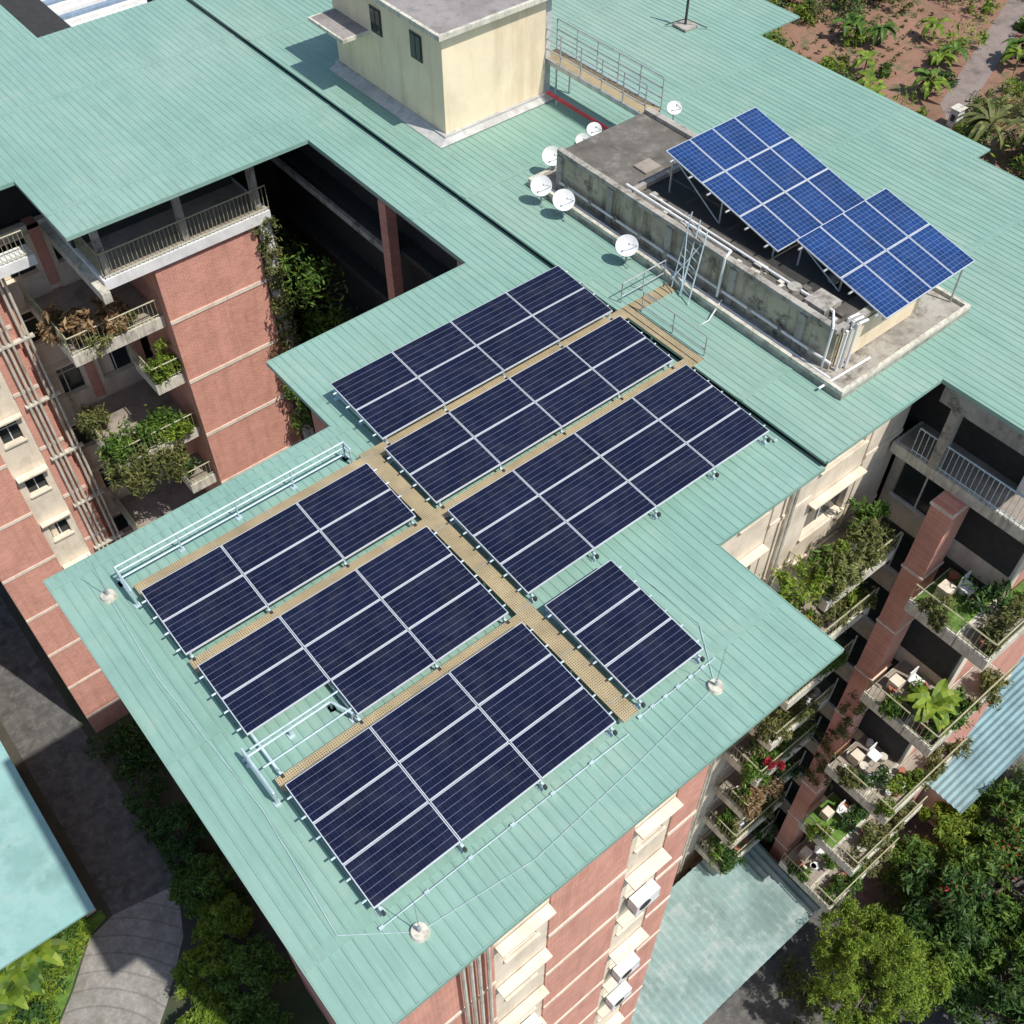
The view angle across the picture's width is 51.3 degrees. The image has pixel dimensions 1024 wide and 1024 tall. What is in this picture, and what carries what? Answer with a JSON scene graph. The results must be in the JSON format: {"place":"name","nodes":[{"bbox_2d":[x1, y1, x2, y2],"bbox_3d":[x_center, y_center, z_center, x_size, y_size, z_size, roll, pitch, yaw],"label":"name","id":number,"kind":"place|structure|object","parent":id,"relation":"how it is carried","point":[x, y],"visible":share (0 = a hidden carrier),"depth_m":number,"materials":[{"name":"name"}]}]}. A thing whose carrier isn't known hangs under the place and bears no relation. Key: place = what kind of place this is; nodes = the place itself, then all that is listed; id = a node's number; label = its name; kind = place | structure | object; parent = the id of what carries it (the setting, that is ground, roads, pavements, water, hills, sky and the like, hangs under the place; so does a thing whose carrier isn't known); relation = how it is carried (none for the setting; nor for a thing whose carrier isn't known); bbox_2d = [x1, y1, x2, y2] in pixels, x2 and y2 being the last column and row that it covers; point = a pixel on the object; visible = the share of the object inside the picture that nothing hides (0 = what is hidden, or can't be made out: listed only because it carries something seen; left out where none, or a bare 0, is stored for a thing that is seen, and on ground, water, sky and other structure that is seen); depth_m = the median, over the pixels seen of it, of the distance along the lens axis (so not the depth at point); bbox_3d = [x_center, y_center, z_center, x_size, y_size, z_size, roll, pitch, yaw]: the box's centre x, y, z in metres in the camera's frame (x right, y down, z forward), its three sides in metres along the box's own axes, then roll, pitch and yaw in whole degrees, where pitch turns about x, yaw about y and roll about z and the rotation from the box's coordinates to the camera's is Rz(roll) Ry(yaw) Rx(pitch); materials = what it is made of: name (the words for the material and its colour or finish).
{"place":"outdoors","nodes":[
{"label":"outdoors","id":0,"kind":"place"},
{"bbox_2d":[0,597,173,914],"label":"driveway","id":1,"kind":"structure","parent":0,"point":[125,867],"depth_m":54.78,"materials":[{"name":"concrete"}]},
{"bbox_2d":[60,888,182,1023],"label":"paved path","id":2,"kind":"structure","parent":0,"point":[130,958],"depth_m":48.86,"materials":[{"name":"grey stone"}]},
{"bbox_2d":[0,581,328,1023],"bbox_3d":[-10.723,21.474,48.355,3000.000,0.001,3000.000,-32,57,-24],"label":"ground","id":3,"kind":"structure","parent":0,"point":[295,999],"depth_m":52.25,"materials":[{"name":"green plant"}]},
{"bbox_2d":[11,923,78,1023],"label":"hedge bushes","id":4,"kind":"object","parent":3,"relation":"on","point":[36,1011],"visible":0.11,"depth_m":46.09,"materials":[{"name":"green plant"}]},
{"bbox_2d":[0,741,95,969],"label":"teal roofed shed","id":5,"kind":"structure","parent":3,"relation":"on","point":[44,896],"depth_m":47.44,"materials":[{"name":"teal metal"}]},
{"bbox_2d":[15,910,105,1023],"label":"grass verge","id":6,"kind":"object","parent":3,"relation":"on","point":[94,924],"depth_m":48.61,"materials":[{"name":"green plant"}]},
{"bbox_2d":[0,983,44,1022],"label":"banana plant","id":7,"kind":"object","parent":6,"relation":"on","point":[16,994],"visible":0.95,"depth_m":45.75,"materials":[{"name":"green plant"}]},
{"bbox_2d":[0,948,51,994],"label":"banana plant","id":8,"kind":"object","parent":6,"relation":"on","point":[33,975],"visible":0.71,"depth_m":46.32,"materials":[{"name":"green plant"}]},
{"bbox_2d":[8,931,74,970],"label":"banana plant","id":9,"kind":"object","parent":6,"relation":"on","point":[47,949],"visible":0.43,"depth_m":47.03,"materials":[{"name":"green plant"}]},
{"bbox_2d":[5,919,82,1023],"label":"hedge bushes","id":10,"kind":"object","parent":6,"relation":"on","point":[71,931],"visible":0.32,"depth_m":47.63,"materials":[{"name":"green plant"}]},
{"bbox_2d":[0,916,95,1023],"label":"hedge bushes","id":11,"kind":"object","parent":6,"relation":"on","point":[51,994],"visible":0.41,"depth_m":47.24,"materials":[{"name":"green plant"}]},
{"bbox_2d":[41,0,146,26],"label":"white building","id":12,"kind":"structure","parent":3,"relation":"on","point":[71,13],"depth_m":50.57,"materials":[{"name":"paint"}]},
{"bbox_2d":[83,719,252,940],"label":"undergrowth","id":13,"kind":"object","parent":3,"relation":"on","point":[132,738],"visible":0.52,"depth_m":54.48,"materials":[{"name":"green plant"}]},
{"bbox_2d":[148,799,208,862],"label":"bush","id":14,"kind":"object","parent":3,"relation":"on","point":[177,816],"visible":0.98,"depth_m":50.12,"materials":[{"name":"green plant"}]},
{"bbox_2d":[166,852,236,919],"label":"bush","id":15,"kind":"object","parent":3,"relation":"on","point":[201,874],"visible":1,"depth_m":49.07,"materials":[{"name":"green plant"}]},
{"bbox_2d":[175,988,232,1023],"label":"bush","id":16,"kind":"object","parent":3,"relation":"on","point":[214,1014],"visible":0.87,"depth_m":45.34,"materials":[{"name":"green plant"}]},
{"bbox_2d":[170,936,248,1015],"bbox_3d":[-13.249,20.430,47.065,3.169,3.347,3.524,24,54,19],"label":"bush","id":17,"kind":"object","parent":3,"relation":"on","point":[204,967],"visible":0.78,"depth_m":46.36,"materials":[{"name":"green plant"}]},
{"bbox_2d":[190,889,253,952],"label":"bush","id":18,"kind":"object","parent":3,"relation":"on","point":[208,928],"visible":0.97,"depth_m":48.04,"materials":[{"name":"green plant"}]},
{"bbox_2d":[205,932,298,1023],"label":"bush","id":19,"kind":"object","parent":3,"relation":"on","point":[245,960],"visible":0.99,"depth_m":45.83,"materials":[{"name":"green plant"}]},
{"bbox_2d":[227,989,294,1023],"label":"bush","id":20,"kind":"object","parent":3,"relation":"on","point":[264,1015],"visible":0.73,"depth_m":45.52,"materials":[{"name":"green plant"}]},
{"bbox_2d":[0,0,1023,1023],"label":"walls and facades","id":21,"kind":"structure","parent":3,"relation":"on","point":[579,948],"depth_m":38.61,"materials":[{"name":"brick"}]},
{"bbox_2d":[251,215,301,352],"bbox_3d":[-8.935,-8.023,42.021,1.362,8.691,0.783,-32,57,-24],"label":"creeper vine","id":22,"kind":"object","parent":21,"relation":"attached to","point":[269,266],"visible":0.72,"depth_m":41.01,"materials":[{"name":"green plant"}]},
{"bbox_2d":[283,383,314,438],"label":"creeper vine","id":23,"kind":"object","parent":21,"relation":"attached to","point":[303,407],"visible":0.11,"depth_m":45.64,"materials":[{"name":"green plant"}]},
{"bbox_2d":[264,224,360,433],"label":"courtyard shrubs","id":24,"kind":"object","parent":21,"relation":"on","point":[313,326],"visible":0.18,"depth_m":41.64,"materials":[{"name":"green plant"}]},
{"bbox_2d":[0,0,841,1023],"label":"roof sheets","id":25,"kind":"object","parent":21,"relation":"on","point":[104,118],"visible":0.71,"depth_m":24.65,"materials":[{"name":"teal metal"}]},
{"bbox_2d":[113,441,352,608],"bbox_3d":[-6.334,0.186,25.319,6.290,0.641,0.940,-32,57,-24],"label":"pipe railing","id":26,"kind":"object","parent":25,"relation":"on","point":[182,549],"visible":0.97,"depth_m":25.29,"materials":[{"name":"silver metal"}]},
{"bbox_2d":[140,463,416,660],"bbox_3d":[-5.249,1.074,24.623,6.300,0.567,2.240,-32,57,-24],"label":"solar panel array","id":27,"kind":"object","parent":25,"relation":"on","point":[199,602],"visible":0.91,"depth_m":24.38,"materials":[{"name":"glass"}]},
{"bbox_2d":[245,700,356,767],"bbox_3d":[-4.320,4.623,21.811,2.340,0.329,0.640,-32,57,-24],"label":"pipe railing","id":28,"kind":"object","parent":25,"relation":"on","point":[331,708],"visible":0.88,"depth_m":21.97,"materials":[{"name":"white metal"}]},
{"bbox_2d":[198,526,509,777],"bbox_3d":[-3.326,2.879,23.111,6.210,0.568,3.240,-32,57,-24],"label":"solar panel array","id":29,"kind":"object","parent":25,"relation":"on","point":[362,646],"visible":0.96,"depth_m":22.99,"materials":[{"name":"glass"}]},
{"bbox_2d":[133,282,702,792],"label":"rooftop walkway","id":30,"kind":"structure","parent":25,"relation":"on","point":[595,680],"depth_m":24.77,"materials":[{"name":"metal"}]},
{"bbox_2d":[111,434,777,935],"bbox_3d":[0.175,1.399,24.648,15.606,0.055,10.857,-32,57,-24],"label":"cable conduit","id":31,"kind":"object","parent":25,"relation":"on","point":[639,716],"visible":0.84,"depth_m":21.12,"materials":[{"name":"metal"}]},
{"bbox_2d":[285,622,617,916],"bbox_3d":[-1.121,4.942,21.383,6.210,0.568,3.240,-32,57,-24],"label":"solar panel array","id":32,"kind":"object","parent":25,"relation":"on","point":[358,796],"visible":1,"depth_m":21.12,"materials":[{"name":"glass"}]},
{"bbox_2d":[330,266,612,445],"bbox_3d":[-0.933,-4.352,29.109,8.100,0.627,2.580,-32,57,-24],"label":"solar panel array","id":33,"kind":"object","parent":25,"relation":"on","point":[383,398],"visible":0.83,"depth_m":28.78,"materials":[{"name":"glass"}]},
{"bbox_2d":[385,316,673,508],"bbox_3d":[0.621,-2.697,27.762,8.200,0.567,2.350,-32,57,-24],"label":"solar panel array","id":34,"kind":"object","parent":25,"relation":"on","point":[441,458],"visible":0.89,"depth_m":27.45,"materials":[{"name":"glass"}]},
{"bbox_2d":[447,364,770,602],"bbox_3d":[2.532,-0.910,26.264,8.200,0.568,3.200,-32,57,-24],"label":"solar panel array","id":35,"kind":"object","parent":25,"relation":"on","point":[530,526],"visible":1,"depth_m":25.94,"materials":[{"name":"glass"}]},
{"bbox_2d":[544,560,704,708],"bbox_3d":[2.442,2.639,23.300,2.200,0.567,3.160,-32,57,-24],"label":"solar panel array","id":36,"kind":"object","parent":25,"relation":"on","point":[605,615],"visible":0.99,"depth_m":23.12,"materials":[{"name":"glass"}]},
{"bbox_2d":[0,0,1023,1023],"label":"roof edge trim","id":37,"kind":"structure","parent":21,"relation":"on","point":[330,426],"depth_m":27.66,"materials":[{"name":"metal"}]},
{"bbox_2d":[0,185,1023,526],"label":"gallery railings","id":38,"kind":"object","parent":21,"relation":"on","point":[92,251],"visible":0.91,"depth_m":36.20,"materials":[{"name":"metal"}]},
{"bbox_2d":[17,279,1023,912],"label":"balconies","id":39,"kind":"structure","parent":21,"relation":"attached to","point":[863,753],"depth_m":40.41,"materials":[{"name":"paint"}]},
{"bbox_2d":[32,300,68,348],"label":"dry balcony grass","id":40,"kind":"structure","parent":39,"relation":"on","point":[53,314],"depth_m":38.16,"materials":[{"name":"brown plant"}]},
{"bbox_2d":[72,403,112,441],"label":"potted plant","id":41,"kind":"object","parent":39,"relation":"on","point":[87,419],"visible":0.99,"depth_m":42.76,"materials":[{"name":"green plant"}]},
{"bbox_2d":[59,292,130,348],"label":"dry balcony grass","id":42,"kind":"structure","parent":39,"relation":"on","point":[74,316],"depth_m":38.05,"materials":[{"name":"brown plant"}]},
{"bbox_2d":[84,302,138,358],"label":"potted plant","id":43,"kind":"object","parent":39,"relation":"on","point":[103,339],"visible":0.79,"depth_m":38.30,"materials":[{"name":"green plant"}]},
{"bbox_2d":[95,398,187,472],"bbox_3d":[-14.905,-2.969,42.911,3.780,3.017,1.682,-32,57,-24],"label":"potted plant","id":44,"kind":"object","parent":39,"relation":"on","point":[113,443],"visible":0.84,"depth_m":42.38,"materials":[{"name":"green plant"}]},
{"bbox_2d":[98,433,191,499],"bbox_3d":[-14.780,-1.885,43.274,3.690,3.362,1.493,-32,57,-24],"label":"potted plant","id":45,"kind":"object","parent":39,"relation":"on","point":[136,476],"visible":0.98,"depth_m":43.13,"materials":[{"name":"green plant"}]},
{"bbox_2d":[142,337,182,384],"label":"potted plant","id":46,"kind":"object","parent":39,"relation":"on","point":[166,371],"visible":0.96,"depth_m":40.60,"materials":[{"name":"green plant"}]},
{"bbox_2d":[154,413,194,448],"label":"potted plant","id":47,"kind":"object","parent":39,"relation":"on","point":[182,428],"visible":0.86,"depth_m":42.97,"materials":[{"name":"green plant"}]},
{"bbox_2d":[718,821,778,874],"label":"potted plant","id":48,"kind":"object","parent":39,"relation":"on","point":[730,863],"visible":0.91,"depth_m":47.19,"materials":[{"name":"green plant"}]},
{"bbox_2d":[719,790,786,845],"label":"potted plant","id":49,"kind":"object","parent":39,"relation":"on","point":[769,813],"visible":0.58,"depth_m":45.10,"materials":[{"name":"green plant"}]},
{"bbox_2d":[736,771,784,820],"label":"potted plant","id":50,"kind":"object","parent":39,"relation":"on","point":[753,805],"visible":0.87,"depth_m":42.24,"materials":[{"name":"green plant"}]},
{"bbox_2d":[739,722,819,788],"bbox_3d":[10.258,9.146,41.026,4.060,1.641,1.398,-32,57,-24],"label":"potted plant","id":51,"kind":"object","parent":39,"relation":"on","point":[749,774],"visible":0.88,"depth_m":40.44,"materials":[{"name":"green plant"}]},
{"bbox_2d":[750,694,820,744],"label":"potted plant","id":52,"kind":"object","parent":39,"relation":"on","point":[796,710],"visible":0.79,"depth_m":38.19,"materials":[{"name":"green plant"}]},
{"bbox_2d":[771,554,832,608],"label":"potted plant","id":53,"kind":"object","parent":39,"relation":"on","point":[788,583],"visible":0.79,"depth_m":30.41,"materials":[{"name":"green plant"}]},
{"bbox_2d":[810,586,878,634],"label":"potted plant","id":54,"kind":"object","parent":39,"relation":"on","point":[837,612],"visible":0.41,"depth_m":34.27,"materials":[{"name":"green plant"}]},
{"bbox_2d":[822,865,866,903],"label":"potted plant","id":55,"kind":"object","parent":39,"relation":"on","point":[837,886],"visible":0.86,"depth_m":46.25,"materials":[{"name":"green plant"}]},
{"bbox_2d":[807,495,891,576],"bbox_3d":[9.830,0.864,31.790,3.236,2.432,1.268,-37,59,-26],"label":"potted plant","id":56,"kind":"object","parent":39,"relation":"on","point":[876,509],"visible":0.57,"depth_m":31.55,"materials":[{"name":"green plant"}]},
{"bbox_2d":[808,516,898,608],"bbox_3d":[10.170,1.324,31.519,1.547,2.740,3.930,34,58,25],"label":"potted plant","id":57,"kind":"object","parent":39,"relation":"on","point":[872,532],"visible":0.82,"depth_m":31.04,"materials":[{"name":"green plant"}]},
{"bbox_2d":[848,819,893,866],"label":"potted plant","id":58,"kind":"object","parent":39,"relation":"on","point":[870,839],"visible":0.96,"depth_m":43.02,"materials":[{"name":"green plant"}]},
{"bbox_2d":[856,763,890,790],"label":"potted plant","id":59,"kind":"object","parent":39,"relation":"on","point":[883,772],"visible":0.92,"depth_m":39.45,"materials":[{"name":"green plant"}]},
{"bbox_2d":[878,693,908,720],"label":"potted plant","id":60,"kind":"object","parent":39,"relation":"on","point":[890,705],"visible":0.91,"depth_m":35.23,"materials":[{"name":"green plant"}]},
{"bbox_2d":[873,768,925,817],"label":"potted plant","id":61,"kind":"object","parent":39,"relation":"on","point":[908,779],"visible":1,"depth_m":39.45,"materials":[{"name":"green plant"}]},
{"bbox_2d":[901,679,962,734],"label":"potted plant","id":62,"kind":"object","parent":39,"relation":"on","point":[939,701],"visible":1,"depth_m":34.71,"materials":[{"name":"green plant"}]},
{"bbox_2d":[917,592,957,632],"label":"potted plant","id":63,"kind":"object","parent":39,"relation":"on","point":[937,619],"visible":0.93,"depth_m":31.26,"materials":[{"name":"green plant"}]},
{"bbox_2d":[918,736,973,791],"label":"potted plant","id":64,"kind":"object","parent":39,"relation":"on","point":[935,759],"visible":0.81,"depth_m":40.13,"materials":[{"name":"green plant"}]},
{"bbox_2d":[921,686,975,740],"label":"potted plant","id":65,"kind":"object","parent":39,"relation":"on","point":[963,706],"visible":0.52,"depth_m":35.08,"materials":[{"name":"green plant"}]},
{"bbox_2d":[959,572,1018,622],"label":"potted plant","id":66,"kind":"object","parent":39,"relation":"on","point":[993,591],"visible":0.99,"depth_m":31.37,"materials":[{"name":"green plant"}]},
{"bbox_2d":[965,666,1014,713],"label":"potted plant","id":67,"kind":"object","parent":39,"relation":"on","point":[988,679],"visible":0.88,"depth_m":35.80,"materials":[{"name":"green plant"}]},
{"bbox_2d":[976,593,1023,657],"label":"potted plant","id":68,"kind":"object","parent":39,"relation":"on","point":[996,631],"visible":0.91,"depth_m":30.79,"materials":[{"name":"green plant"}]},
{"bbox_2d":[192,0,1023,463],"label":"roof sheets","id":69,"kind":"object","parent":21,"relation":"on","point":[726,62],"visible":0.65,"depth_m":35.29,"materials":[{"name":"teal metal"}]},
{"bbox_2d":[545,18,664,115],"bbox_3d":[2.932,-14.501,36.118,0.810,2.371,5.243,-32,57,-24],"label":"metal footbridge","id":70,"kind":"object","parent":69,"relation":"on","point":[608,88],"visible":0.81,"depth_m":35.75,"materials":[{"name":"metal"}]},
{"bbox_2d":[616,234,638,267],"bbox_3d":[3.368,-7.671,31.366,0.668,0.904,0.483,0,50,0],"label":"satellite dish","id":71,"kind":"object","parent":69,"relation":"on","point":[627,245],"visible":1,"depth_m":31.25,"materials":[{"name":"white paint"}]},
{"bbox_2d":[671,212,707,304],"bbox_3d":[5.033,-7.198,30.254,0.732,2.016,1.500,20,53,16],"label":"metal ladder","id":72,"kind":"object","parent":69,"relation":"on","point":[686,271],"visible":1,"depth_m":30.25,"materials":[{"name":"silver metal"}]},
{"bbox_2d":[528,107,970,400],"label":"rooftop water tank block","id":73,"kind":"structure","parent":69,"relation":"on","point":[806,319],"depth_m":30.09,"materials":[{"name":"concrete"}]},
{"bbox_2d":[666,107,864,256],"bbox_3d":[7.285,-9.128,31.284,4.030,2.608,4.489,-32,57,-24],"label":"tilted solar panel array","id":74,"kind":"object","parent":73,"relation":"on","point":[776,187],"visible":0.89,"depth_m":30.61,"materials":[{"name":"glass"}]},
{"bbox_2d":[796,188,974,320],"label":"tilted solar panel array","id":75,"kind":"object","parent":73,"relation":"on","point":[925,257],"visible":1,"depth_m":28.91,"materials":[{"name":"glass"}]},
{"bbox_2d":[800,690,866,788],"bbox_3d":[12.270,8.764,40.679,0.672,7.502,1.558,-32,57,-24],"label":"creeper vine","id":76,"kind":"object","parent":21,"relation":"attached to","point":[843,730],"visible":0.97,"depth_m":40.87,"materials":[{"name":"green plant"}]},
{"bbox_2d":[308,0,552,147],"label":"stair tower","id":77,"kind":"structure","parent":0,"point":[442,73],"depth_m":35.87,"materials":[{"name":"paint"}]},
{"bbox_2d":[703,752,1023,1023],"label":"yard","id":78,"kind":"structure","parent":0,"point":[754,998],"depth_m":48.51,"materials":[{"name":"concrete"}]},
{"bbox_2d":[630,842,820,1023],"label":"corrugated shed","id":79,"kind":"structure","parent":78,"relation":"on","point":[721,940],"depth_m":46.45,"materials":[{"name":"metal"}]},
{"bbox_2d":[772,934,909,1023],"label":"undergrowth","id":80,"kind":"object","parent":78,"relation":"on","point":[790,975],"visible":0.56,"depth_m":48.02,"materials":[{"name":"green plant"}]},
{"bbox_2d":[799,894,955,1023],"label":"feathery tree","id":81,"kind":"object","parent":78,"relation":"on","point":[888,975],"visible":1,"depth_m":43.97,"materials":[{"name":"green plant"}]},
{"bbox_2d":[880,832,943,903],"bbox_3d":[18.441,16.836,50.041,3.048,3.299,3.528,-32,57,-24],"label":"broadleaf tree","id":82,"kind":"object","parent":78,"relation":"on","point":[908,848],"visible":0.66,"depth_m":49.28,"materials":[{"name":"green plant"}]},
{"bbox_2d":[870,759,1023,1023],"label":"undergrowth","id":83,"kind":"object","parent":78,"relation":"on","point":[1018,774],"visible":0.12,"depth_m":50.10,"materials":[{"name":"green plant"}]},
{"bbox_2d":[918,933,978,1004],"bbox_3d":[18.756,19.868,46.764,2.952,4.448,3.520,24,54,19],"label":"broadleaf tree","id":84,"kind":"object","parent":78,"relation":"on","point":[959,960],"visible":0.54,"depth_m":45.33,"materials":[{"name":"green plant"}]},
{"bbox_2d":[917,801,984,856],"bbox_3d":[20.901,15.540,51.100,3.392,3.399,3.292,8,51,7],"label":"broadleaf tree","id":85,"kind":"object","parent":78,"relation":"on","point":[953,825],"visible":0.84,"depth_m":50.21,"materials":[{"name":"green plant"}]},
{"bbox_2d":[900,853,1007,954],"bbox_3d":[19.421,17.774,47.819,4.768,5.500,4.969,13,51,10],"label":"broadleaf tree","id":86,"kind":"object","parent":78,"relation":"on","point":[954,925],"visible":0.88,"depth_m":46.48,"materials":[{"name":"green plant"}]},
{"bbox_2d":[932,821,1023,936],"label":"broadleaf tree","id":87,"kind":"object","parent":78,"relation":"on","point":[999,857],"visible":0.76,"depth_m":47.40,"materials":[{"name":"green plant"}]},
{"bbox_2d":[935,968,1023,1023],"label":"broadleaf tree","id":88,"kind":"object","parent":78,"relation":"on","point":[1000,997],"visible":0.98,"depth_m":43.92,"materials":[{"name":"green plant"}]},
{"bbox_2d":[960,925,1023,1011],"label":"broadleaf tree","id":89,"kind":"object","parent":78,"relation":"on","point":[994,961],"visible":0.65,"depth_m":45.39,"materials":[{"name":"green plant"}]},
{"bbox_2d":[966,777,1023,878],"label":"broadleaf tree","id":90,"kind":"object","parent":78,"relation":"on","point":[995,803],"visible":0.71,"depth_m":49.86,"materials":[{"name":"green plant"}]},
{"bbox_2d":[771,0,1023,179],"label":"garden soil","id":91,"kind":"structure","parent":0,"point":[804,34],"depth_m":104.08,"materials":[{"name":"brown soil"}]},
{"bbox_2d":[768,0,959,88],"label":"garden shrubs","id":92,"kind":"object","parent":91,"relation":"on","point":[946,74],"visible":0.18,"depth_m":104.21,"materials":[{"name":"green plant"}]},
{"bbox_2d":[797,0,942,85],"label":"crop seedlings","id":93,"kind":"object","parent":91,"relation":"on","point":[889,20],"visible":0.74,"depth_m":104.81,"materials":[{"name":"green plant"}]},
{"bbox_2d":[764,0,1023,178],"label":"garden shrubs","id":94,"kind":"object","parent":91,"relation":"on","point":[829,63],"visible":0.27,"depth_m":101.72,"materials":[{"name":"green plant"}]},
{"bbox_2d":[950,98,1020,157],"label":"palm tree","id":95,"kind":"object","parent":91,"relation":"on","point":[981,122],"visible":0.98,"depth_m":88.92,"materials":[{"name":"green plant"}]},
{"bbox_2d":[916,654,1023,827],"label":"corrugated shed","id":96,"kind":"structure","parent":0,"point":[997,748],"depth_m":52.29,"materials":[{"name":"metal"}]},
{"bbox_2d":[940,0,1023,129],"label":"garden path","id":97,"kind":"structure","parent":0,"point":[977,70],"depth_m":102.52,"materials":[{"name":"grey concrete"}]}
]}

